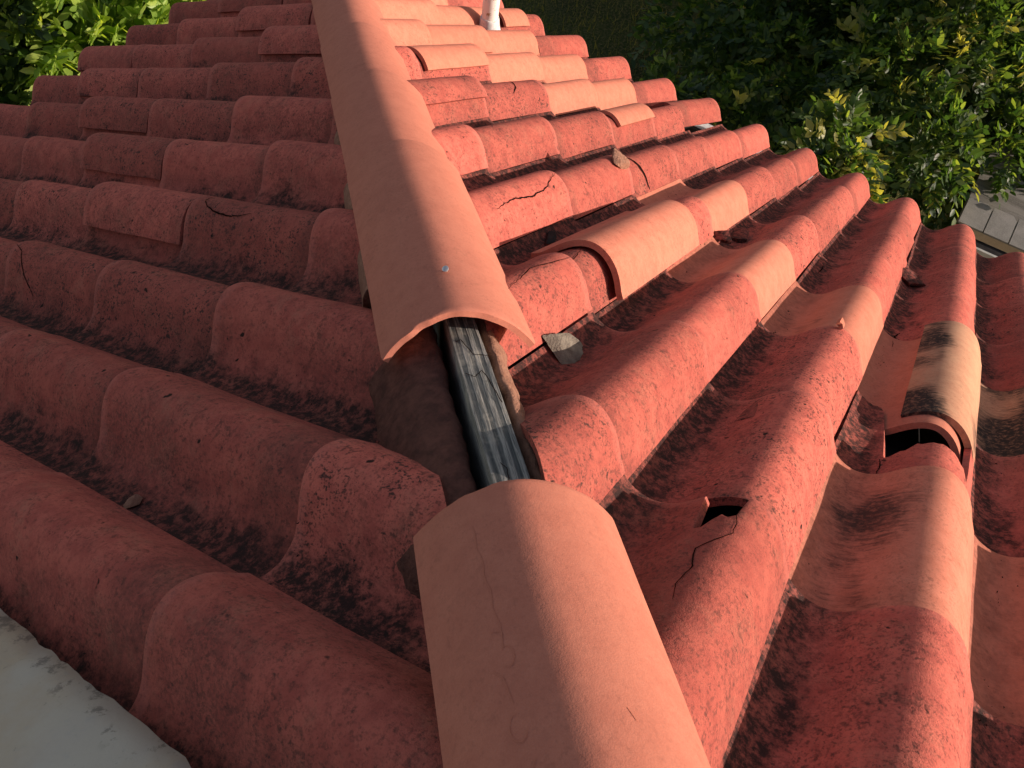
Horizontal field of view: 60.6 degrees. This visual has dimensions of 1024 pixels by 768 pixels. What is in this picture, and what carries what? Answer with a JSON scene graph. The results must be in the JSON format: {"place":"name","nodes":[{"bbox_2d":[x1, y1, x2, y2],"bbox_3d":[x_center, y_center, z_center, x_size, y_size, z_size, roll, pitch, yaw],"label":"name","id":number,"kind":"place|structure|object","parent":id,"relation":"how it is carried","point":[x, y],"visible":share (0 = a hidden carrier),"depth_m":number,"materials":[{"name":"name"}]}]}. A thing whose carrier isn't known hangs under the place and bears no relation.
{"place":"outdoors","nodes":[
{"label":"outdoors","id":0,"kind":"place"},
{"bbox_2d":[449,111,949,526],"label":"house","id":1,"kind":"structure","parent":0,"point":[900,441],"depth_m":1.85,"materials":[{"name":"paint"}]},
{"bbox_2d":[0,104,29,137],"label":"clay tile","id":2,"kind":"object","parent":1,"relation":"on","point":[13,119],"visible":0.4,"depth_m":3.42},
{"bbox_2d":[22,102,82,139],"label":"clay tile","id":3,"kind":"object","parent":2,"relation":"on","point":[54,119],"visible":0.48,"depth_m":3.21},
{"bbox_2d":[79,128,146,140],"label":"clay tile","id":4,"kind":"object","parent":3,"relation":"on","point":[86,133],"visible":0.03,"depth_m":3.00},
{"bbox_2d":[78,96,157,132],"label":"cover tile","id":5,"kind":"object","parent":4,"relation":"on","point":[126,114],"visible":0.87,"depth_m":2.91,"materials":[{"name":"red ceramic"}]},
{"bbox_2d":[147,98,235,141],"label":"clay tile","id":6,"kind":"object","parent":4,"relation":"on","point":[204,120],"visible":0.56,"depth_m":2.65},
{"bbox_2d":[227,95,332,145],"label":"clay tile","id":7,"kind":"object","parent":6,"relation":"on","point":[266,120],"visible":0.65,"depth_m":2.39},
{"bbox_2d":[30,75,79,105],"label":"clay tile","id":8,"kind":"object","parent":1,"relation":"on","point":[56,89],"visible":0.38,"depth_m":3.60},
{"bbox_2d":[77,96,89,103],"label":"clay tile","id":9,"kind":"object","parent":8,"relation":"on","point":[82,99],"visible":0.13,"depth_m":3.44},
{"bbox_2d":[77,68,146,97],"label":"cover tile","id":10,"kind":"object","parent":9,"relation":"on","point":[116,82],"visible":0.88,"depth_m":3.31,"materials":[{"name":"red ceramic"}]},
{"bbox_2d":[137,67,211,99],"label":"clay tile","id":11,"kind":"object","parent":9,"relation":"on","point":[176,83],"visible":0.54,"depth_m":3.05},
{"bbox_2d":[205,62,295,101],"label":"clay tile","id":12,"kind":"object","parent":11,"relation":"on","point":[230,81],"visible":0.49,"depth_m":2.79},
{"bbox_2d":[0,609,190,767],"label":"metal flashing","id":13,"kind":"object","parent":1,"relation":"on","point":[55,712],"visible":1,"depth_m":0.94,"materials":[{"name":"metal"}]},
{"bbox_2d":[0,469,237,711],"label":"clay tile","id":14,"kind":"object","parent":1,"relation":"on","point":[96,576],"visible":0.64,"depth_m":1.14,"materials":[{"name":"ceramic"}]},
{"bbox_2d":[129,572,442,767],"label":"clay tile","id":15,"kind":"object","parent":14,"relation":"on","point":[244,670],"visible":0.82,"depth_m":0.91,"materials":[{"name":"ceramic"}]},
{"bbox_2d":[126,23,179,44],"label":"clay tile","id":16,"kind":"object","parent":1,"relation":"on","point":[160,34],"visible":0.49,"depth_m":3.85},
{"bbox_2d":[176,17,238,43],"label":"clay tile","id":17,"kind":"object","parent":16,"relation":"on","point":[191,31],"visible":0.5,"depth_m":3.60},
{"bbox_2d":[238,30,263,36],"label":"clay tile","id":18,"kind":"object","parent":17,"relation":"on","point":[250,34],"visible":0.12,"depth_m":3.40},
{"bbox_2d":[235,3,312,30],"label":"cover tile","id":19,"kind":"object","parent":18,"relation":"on","point":[256,18],"visible":0.84,"depth_m":3.31,"materials":[{"name":"red ceramic"}]},
{"bbox_2d":[368,325,476,598],"bbox_3d":[-0.128,0.090,1.210,0.114,0.349,0.537,-5,56,-11],"label":"mortar bed","id":20,"kind":"object","parent":1,"relation":"on","point":[417,419],"visible":0.59,"depth_m":1.19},
{"bbox_2d":[433,317,529,489],"bbox_3d":[-0.082,-0.052,1.378,0.046,0.132,1.663,-5,35,-11],"label":"hip board","id":21,"kind":"object","parent":1,"relation":"on","point":[493,449],"visible":0.35,"depth_m":1.18,"materials":[{"name":"wood"}]},
{"bbox_2d":[474,317,541,479],"bbox_3d":[-0.004,0.038,1.250,0.046,0.374,0.679,-5,56,-11],"label":"mortar bed","id":22,"kind":"object","parent":1,"relation":"on","point":[496,354],"visible":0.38,"depth_m":1.20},
{"bbox_2d":[576,195,713,269],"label":"clay tile","id":23,"kind":"object","parent":1,"relation":"on","point":[698,209],"visible":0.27,"depth_m":2.32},
{"bbox_2d":[494,216,616,332],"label":"clay tile","id":24,"kind":"object","parent":23,"relation":"on","point":[592,264],"visible":0.31,"depth_m":1.75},
{"bbox_2d":[483,253,591,366],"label":"clay tile","id":25,"kind":"object","parent":24,"relation":"on","point":[549,291],"visible":0.55,"depth_m":1.51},
{"bbox_2d":[531,200,699,300],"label":"cover tile","id":26,"kind":"object","parent":23,"relation":"on","point":[636,249],"visible":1,"depth_m":1.91,"materials":[{"name":"ceramic"}]},
{"bbox_2d":[628,78,676,106],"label":"clay tile","id":27,"kind":"object","parent":1,"relation":"on","point":[652,92],"visible":0.62,"depth_m":3.96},
{"bbox_2d":[587,78,636,109],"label":"clay tile","id":28,"kind":"object","parent":27,"relation":"on","point":[612,93],"visible":0.52,"depth_m":3.52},
{"bbox_2d":[539,79,599,115],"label":"clay tile","id":29,"kind":"object","parent":28,"relation":"on","point":[571,96],"visible":0.56,"depth_m":3.15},
{"bbox_2d":[480,80,550,121],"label":"clay tile","id":30,"kind":"object","parent":29,"relation":"on","point":[509,100],"visible":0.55,"depth_m":2.77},
{"bbox_2d":[651,105,684,138],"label":"clay tile","id":31,"kind":"object","parent":1,"relation":"on","point":[668,120],"visible":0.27,"depth_m":3.46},
{"bbox_2d":[556,108,655,148],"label":"clay tile","id":32,"kind":"object","parent":31,"relation":"on","point":[626,135],"visible":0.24,"depth_m":3.08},
{"bbox_2d":[493,111,614,159],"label":"clay tile","id":33,"kind":"object","parent":32,"relation":"on","point":[576,134],"visible":0.67,"depth_m":2.70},
{"bbox_2d":[435,116,559,172],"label":"clay tile","id":34,"kind":"object","parent":33,"relation":"on","point":[509,144],"visible":0.59,"depth_m":2.34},
{"bbox_2d":[431,124,488,174],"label":"clay tile","id":35,"kind":"object","parent":34,"relation":"on","point":[462,146],"visible":0.66,"depth_m":2.06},
{"bbox_2d":[692,124,769,159],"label":"clay tile","id":36,"kind":"object","parent":1,"relation":"on","point":[753,138],"visible":0.61,"depth_m":3.87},
{"bbox_2d":[658,130,742,167],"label":"clay tile","id":37,"kind":"object","parent":36,"relation":"on","point":[726,146],"visible":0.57,"depth_m":3.43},
{"bbox_2d":[618,136,714,185],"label":"clay tile","id":38,"kind":"object","parent":37,"relation":"on","point":[694,155],"visible":0.57,"depth_m":3.04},
{"bbox_2d":[564,145,680,202],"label":"clay tile","id":39,"kind":"object","parent":38,"relation":"on","point":[652,168],"visible":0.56,"depth_m":2.66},
{"bbox_2d":[491,154,634,226],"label":"clay tile","id":40,"kind":"object","parent":39,"relation":"on","point":[596,184],"visible":0.59,"depth_m":2.28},
{"bbox_2d":[460,169,573,248],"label":"clay tile","id":41,"kind":"object","parent":40,"relation":"on","point":[512,209],"visible":0.77,"depth_m":1.90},
{"bbox_2d":[744,148,818,185],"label":"clay tile","id":42,"kind":"object","parent":1,"relation":"on","point":[804,161],"visible":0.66,"depth_m":3.82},
{"bbox_2d":[717,157,797,204],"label":"clay tile","id":43,"kind":"object","parent":42,"relation":"on","point":[782,171],"visible":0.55,"depth_m":3.38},
{"bbox_2d":[682,166,775,214],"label":"clay tile","id":44,"kind":"object","parent":43,"relation":"on","point":[757,184],"visible":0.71,"depth_m":3.00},
{"bbox_2d":[637,179,748,232],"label":"clay tile","id":45,"kind":"object","parent":44,"relation":"on","point":[725,202],"visible":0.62,"depth_m":2.62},
{"bbox_2d":[778,185,854,230],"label":"clay tile","id":46,"kind":"object","parent":1,"relation":"on","point":[840,198],"visible":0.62,"depth_m":3.33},
{"bbox_2d":[750,197,839,260],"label":"clay tile","id":47,"kind":"object","parent":46,"relation":"on","point":[822,215],"visible":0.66,"depth_m":2.94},
{"bbox_2d":[720,215,819,278],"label":"clay tile","id":48,"kind":"object","parent":47,"relation":"on","point":[797,235],"visible":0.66,"depth_m":2.55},
{"bbox_2d":[666,236,795,318],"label":"clay tile","id":49,"kind":"object","parent":48,"relation":"on","point":[765,268],"visible":0.67,"depth_m":2.17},
{"bbox_2d":[595,269,760,381],"bbox_3d":[0.333,-0.135,1.755,0.258,0.119,0.551,32,29,15],"label":"clay tile","id":50,"kind":"object","parent":49,"relation":"on","point":[719,313],"visible":0.66,"depth_m":1.78,"materials":[{"name":"ceramic"}]},
{"bbox_2d":[509,312,710,478],"bbox_3d":[0.137,-0.003,1.376,0.258,0.115,0.551,32,29,15],"label":"clay tile","id":51,"kind":"object","parent":50,"relation":"on","point":[643,387],"visible":0.74,"depth_m":1.40,"materials":[{"name":"ceramic"}]},
{"bbox_2d":[520,395,624,503],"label":"clay tile","id":52,"kind":"object","parent":51,"relation":"on","point":[573,441],"visible":0.73,"depth_m":1.12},
{"bbox_2d":[856,197,920,237],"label":"clay tile","id":53,"kind":"object","parent":1,"relation":"on","point":[906,207],"visible":0.71,"depth_m":3.70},
{"bbox_2d":[841,213,913,258],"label":"clay tile","id":54,"kind":"object","parent":53,"relation":"on","point":[855,227],"visible":0.57,"depth_m":3.26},
{"bbox_2d":[821,230,906,287],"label":"clay tile","id":55,"kind":"object","parent":54,"relation":"on","point":[889,247],"visible":0.66,"depth_m":2.87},
{"bbox_2d":[796,252,895,323],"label":"clay tile","id":56,"kind":"object","parent":55,"relation":"on","point":[875,274],"visible":0.67,"depth_m":2.50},
{"bbox_2d":[761,281,883,390],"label":"clay tile","id":57,"kind":"object","parent":56,"relation":"on","point":[858,308],"visible":0.72,"depth_m":2.11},
{"bbox_2d":[710,321,862,435],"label":"clay tile","id":58,"kind":"object","parent":57,"relation":"on","point":[822,365],"visible":0.66,"depth_m":1.71,"materials":[{"name":"ceramic"}]},
{"bbox_2d":[628,382,835,572],"bbox_3d":[0.338,0.127,1.315,0.258,0.120,0.551,32,29,14],"label":"clay tile","id":59,"kind":"object","parent":58,"relation":"on","point":[775,455],"visible":0.83,"depth_m":1.33,"materials":[{"name":"tile"}]},
{"bbox_2d":[599,475,788,767],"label":"clay tile","id":60,"kind":"object","parent":59,"relation":"on","point":[712,590],"visible":0.77,"depth_m":0.98,"materials":[{"name":"ceramic"}]},
{"bbox_2d":[413,479,710,767],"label":"hip tile","id":61,"kind":"object","parent":60,"relation":"on","point":[545,647],"visible":1,"depth_m":0.79,"materials":[{"name":"ceramic"}]},
{"bbox_2d":[906,244,975,293],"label":"clay tile","id":62,"kind":"object","parent":1,"relation":"on","point":[956,256],"visible":0.55,"depth_m":3.21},
{"bbox_2d":[896,265,975,317],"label":"clay tile","id":63,"kind":"object","parent":62,"relation":"on","point":[954,281],"visible":0.56,"depth_m":2.80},
{"bbox_2d":[883,293,974,340],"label":"clay tile","id":64,"kind":"object","parent":63,"relation":"on","point":[906,320],"visible":0.46,"depth_m":2.46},
{"bbox_2d":[858,329,963,465],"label":"clay tile","id":65,"kind":"object","parent":64,"relation":"on","point":[885,387],"visible":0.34,"depth_m":1.94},
{"bbox_2d":[834,390,973,497],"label":"clay tile","id":66,"kind":"object","parent":65,"relation":"on","point":[859,439],"visible":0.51,"depth_m":1.61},
{"bbox_2d":[789,454,973,652],"bbox_3d":[0.543,0.251,1.250,0.258,0.120,0.550,32,29,14],"label":"clay tile","id":67,"kind":"object","parent":66,"relation":"on","point":[904,536],"visible":0.73,"depth_m":1.27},
{"bbox_2d":[719,579,973,767],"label":"clay tile","id":68,"kind":"object","parent":67,"relation":"on","point":[885,687],"visible":0.91,"depth_m":0.96,"materials":[{"name":"ceramic"}]},
{"bbox_2d":[901,321,981,466],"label":"cover tile","id":69,"kind":"object","parent":65,"relation":"on","point":[945,381],"visible":0.98,"depth_m":1.92,"materials":[{"name":"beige ceramic"}]},
{"bbox_2d":[976,277,1023,309],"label":"clay tile","id":70,"kind":"object","parent":1,"relation":"on","point":[1001,294],"visible":0.59,"depth_m":3.14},
{"bbox_2d":[974,302,1023,344],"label":"clay tile","id":71,"kind":"object","parent":70,"relation":"on","point":[1006,324],"visible":0.63,"depth_m":2.77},
{"bbox_2d":[975,332,1023,390],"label":"clay tile","id":72,"kind":"object","parent":71,"relation":"on","point":[1003,366],"visible":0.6,"depth_m":2.39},
{"bbox_2d":[976,383,1023,456],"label":"clay tile","id":73,"kind":"object","parent":72,"relation":"on","point":[1003,411],"visible":0.41,"depth_m":2.00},
{"bbox_2d":[970,443,1023,557],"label":"clay tile","id":74,"kind":"object","parent":73,"relation":"on","point":[998,519],"visible":0.53,"depth_m":1.63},
{"bbox_2d":[968,535,1023,725],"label":"clay tile","id":75,"kind":"object","parent":74,"relation":"on","point":[996,647],"visible":0.66,"depth_m":1.25,"materials":[{"name":"ceramic"}]},
{"bbox_2d":[970,699,1023,767],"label":"clay tile","id":76,"kind":"object","parent":75,"relation":"on","point":[986,751],"visible":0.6,"depth_m":1.03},
{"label":"clay tile","id":77,"kind":"object","parent":1,"relation":"on","visible":0},
{"bbox_2d":[132,44,192,67],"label":"clay tile","id":78,"kind":"object","parent":77,"relation":"on","point":[161,56],"visible":0.41,"depth_m":3.45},
{"bbox_2d":[190,36,261,67],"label":"clay tile","id":79,"kind":"object","parent":78,"relation":"on","point":[207,52],"visible":0.41,"depth_m":3.20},
{"bbox_2d":[261,54,321,61],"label":"clay tile","id":80,"kind":"object","parent":79,"relation":"on","point":[282,58],"visible":0.09,"depth_m":2.97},
{"bbox_2d":[258,25,320,54],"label":"cover tile","id":81,"kind":"object","parent":80,"relation":"on","point":[292,39],"visible":0.69,"depth_m":2.94,"materials":[{"name":"red ceramic"}]},
{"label":"hip tile","id":82,"kind":"object","parent":1,"relation":"on","visible":0},
{"bbox_2d":[313,0,390,45],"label":"hip tile","id":83,"kind":"object","parent":82,"relation":"on","point":[331,16],"visible":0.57,"depth_m":2.83,"materials":[{"name":"ceramic"}]},
{"bbox_2d":[320,22,410,97],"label":"hip tile","id":84,"kind":"object","parent":83,"relation":"on","point":[349,50],"visible":0.64,"depth_m":2.44,"materials":[{"name":"ceramic"}]},
{"bbox_2d":[331,69,446,174],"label":"hip tile","id":85,"kind":"object","parent":84,"relation":"on","point":[373,109],"visible":0.69,"depth_m":2.02,"materials":[{"name":"ceramic"}]},
{"bbox_2d":[347,139,534,362],"bbox_3d":[-0.152,-0.272,1.545,0.233,0.094,0.684,-6,36,-11],"label":"hip tile","id":86,"kind":"object","parent":85,"relation":"on","point":[429,257],"visible":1,"depth_m":1.45,"materials":[{"name":"ceramic"}]},
{"bbox_2d":[502,0,1021,222],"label":"ground","id":87,"kind":"structure","parent":0,"point":[600,27],"depth_m":9.76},
{"bbox_2d":[0,0,97,105],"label":"leafy shrub","id":88,"kind":"object","parent":87,"relation":"on","point":[19,95],"visible":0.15,"depth_m":5.56,"materials":[{"name":"green plant"}]},
{"bbox_2d":[0,0,206,105],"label":"leafy shrub","id":89,"kind":"object","parent":87,"relation":"on","point":[100,23],"visible":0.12,"depth_m":5.68,"materials":[{"name":"green plant"}]},
{"bbox_2d":[638,47,805,154],"bbox_3d":[1.511,-1.589,7.231,2.111,2.007,1.663,2,55,-6],"label":"leafy tree","id":90,"kind":"object","parent":87,"relation":"on","point":[721,96],"visible":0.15,"depth_m":6.69,"materials":[{"name":"green plant"}]},
{"bbox_2d":[626,0,980,147],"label":"leafy tree","id":91,"kind":"object","parent":87,"relation":"on","point":[718,52],"visible":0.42,"depth_m":7.45,"materials":[{"name":"green plant"}]},
{"bbox_2d":[724,0,1023,229],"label":"leafy tree","id":92,"kind":"object","parent":87,"relation":"on","point":[941,159],"visible":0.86,"depth_m":5.99,"materials":[{"name":"green plant"}]},
{"bbox_2d":[934,86,1023,257],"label":"porch roof","id":93,"kind":"structure","parent":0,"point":[996,230],"depth_m":6.00,"materials":[{"name":"grey concrete"}]},
{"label":"clay tile","id":94,"kind":"object","parent":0,"visible":0},
{"bbox_2d":[0,135,28,179],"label":"clay tile","id":95,"kind":"object","parent":94,"relation":"on","point":[11,148],"visible":0.43,"depth_m":3.00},
{"bbox_2d":[14,136,84,185],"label":"clay tile","id":96,"kind":"object","parent":95,"relation":"on","point":[52,159],"visible":0.47,"depth_m":2.80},
{"bbox_2d":[77,169,160,188],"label":"clay tile","id":97,"kind":"object","parent":96,"relation":"on","point":[91,179],"visible":0.14,"depth_m":2.57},
{"bbox_2d":[80,132,175,179],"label":"cover tile","id":98,"kind":"object","parent":97,"relation":"on","point":[131,155],"visible":0.78,"depth_m":2.50,"materials":[{"name":"red ceramic"}]},
{"bbox_2d":[158,139,269,201],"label":"clay tile","id":99,"kind":"object","parent":97,"relation":"on","point":[234,171],"visible":0.54,"depth_m":2.25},
{"bbox_2d":[251,140,347,212],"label":"clay tile","id":100,"kind":"object","parent":99,"relation":"on","point":[306,176],"visible":0.59,"depth_m":2.02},
{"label":"clay tile","id":101,"kind":"object","parent":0,"visible":0},
{"bbox_2d":[0,178,22,232],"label":"clay tile","id":102,"kind":"object","parent":101,"relation":"on","point":[8,189],"visible":0.28,"depth_m":2.58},
{"bbox_2d":[0,180,91,247],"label":"clay tile","id":103,"kind":"object","parent":102,"relation":"on","point":[49,212],"visible":0.48,"depth_m":2.40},
{"bbox_2d":[70,226,181,266],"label":"clay tile","id":104,"kind":"object","parent":103,"relation":"on","point":[145,250],"visible":0.16,"depth_m":2.12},
{"bbox_2d":[83,181,207,244],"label":"cover tile","id":105,"kind":"object","parent":104,"relation":"on","point":[156,213],"visible":0.82,"depth_m":2.10,"materials":[{"name":"red ceramic"}]},
{"bbox_2d":[159,196,319,289],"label":"clay tile","id":106,"kind":"object","parent":104,"relation":"on","point":[228,242],"visible":0.71,"depth_m":1.84,"materials":[{"name":"ceramic"}]},
{"bbox_2d":[286,208,361,306],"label":"clay tile","id":107,"kind":"object","parent":106,"relation":"on","point":[331,272],"visible":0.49,"depth_m":1.66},
{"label":"clay tile","id":108,"kind":"object","parent":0,"visible":0},
{"bbox_2d":[0,237,19,295],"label":"clay tile","id":109,"kind":"object","parent":108,"relation":"on","point":[7,246],"visible":0.22,"depth_m":2.16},
{"bbox_2d":[0,241,115,337],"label":"clay tile","id":110,"kind":"object","parent":109,"relation":"on","point":[52,286],"visible":0.73,"depth_m":1.99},
{"bbox_2d":[67,260,228,374],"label":"clay tile","id":111,"kind":"object","parent":110,"relation":"on","point":[147,315],"visible":0.59,"depth_m":1.71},
{"bbox_2d":[185,282,384,442],"bbox_3d":[-0.309,-0.054,1.429,0.550,0.117,0.258,13,49,37],"label":"clay tile","id":112,"kind":"object","parent":111,"relation":"on","point":[326,352],"visible":0.73,"depth_m":1.44,"materials":[{"name":"ceramic"}]},
{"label":"clay tile","id":113,"kind":"object","parent":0,"visible":0},
{"bbox_2d":[0,316,35,336],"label":"clay tile","id":114,"kind":"object","parent":113,"relation":"on","point":[7,325],"visible":0.15,"depth_m":1.83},
{"bbox_2d":[0,329,146,473],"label":"clay tile","id":115,"kind":"object","parent":114,"relation":"on","point":[50,384],"visible":0.6,"depth_m":1.57,"materials":[{"name":"tile"}]},
{"bbox_2d":[66,367,352,577],"bbox_3d":[-0.449,0.108,1.297,0.551,0.121,0.258,13,49,38],"label":"clay tile","id":116,"kind":"object","parent":115,"relation":"on","point":[197,464],"visible":0.82,"depth_m":1.27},
{"bbox_2d":[259,438,446,673],"bbox_3d":[-0.121,0.188,1.048,0.372,0.108,0.258,13,49,37],"label":"clay tile","id":117,"kind":"object","parent":116,"relation":"on","point":[372,509],"visible":0.72,"depth_m":1.07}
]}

